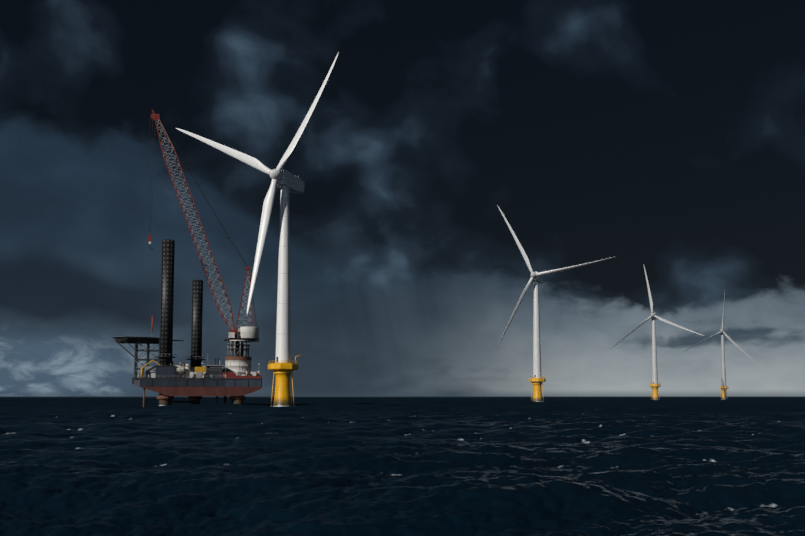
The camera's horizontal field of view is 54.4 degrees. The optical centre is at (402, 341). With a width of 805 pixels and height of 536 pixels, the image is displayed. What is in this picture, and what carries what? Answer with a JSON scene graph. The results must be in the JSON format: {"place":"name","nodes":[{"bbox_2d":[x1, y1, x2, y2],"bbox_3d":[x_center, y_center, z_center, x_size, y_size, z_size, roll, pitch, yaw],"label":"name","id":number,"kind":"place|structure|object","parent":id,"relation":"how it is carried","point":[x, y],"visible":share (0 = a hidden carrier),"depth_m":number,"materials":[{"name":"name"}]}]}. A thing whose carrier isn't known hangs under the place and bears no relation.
{"place":"outdoors","nodes":[
{"label":"outdoors","id":0,"kind":"place"},
{"bbox_2d":[0,396,804,535],"bbox_3d":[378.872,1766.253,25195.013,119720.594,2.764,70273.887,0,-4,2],"label":"sea water","id":1,"kind":"structure","parent":0,"point":[445,466],"depth_m":45.24,"materials":[{"name":"blue liquid"}]},
{"bbox_2d":[112,109,261,406],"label":"jack up vessel","id":2,"kind":"object","parent":1,"relation":"in","point":[236,379],"visible":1,"depth_m":358.06,"materials":[{"name":"red metal"}]},
{"bbox_2d":[176,52,338,406],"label":"turbine","id":3,"kind":"object","parent":1,"relation":"in","point":[283,367],"visible":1,"depth_m":333.89,"materials":[{"name":"white metal"}]},
{"bbox_2d":[496,205,613,401],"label":"turbine","id":4,"kind":"object","parent":1,"relation":"in","point":[536,380],"visible":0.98,"depth_m":610.22,"materials":[{"name":"white metal"}]},
{"bbox_2d":[611,264,703,399],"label":"turbine","id":5,"kind":"object","parent":1,"relation":"in","point":[654,385],"visible":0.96,"depth_m":911.06,"materials":[{"name":"white metal"}]},
{"bbox_2d":[684,293,753,398],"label":"turbine","id":6,"kind":"object","parent":1,"relation":"in","point":[723,387],"visible":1,"depth_m":1132.36,"materials":[{"name":"white metal"}]},
{"bbox_2d":[0,0,804,395],"label":"sky","id":7,"kind":"structure","parent":0,"point":[667,137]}
]}

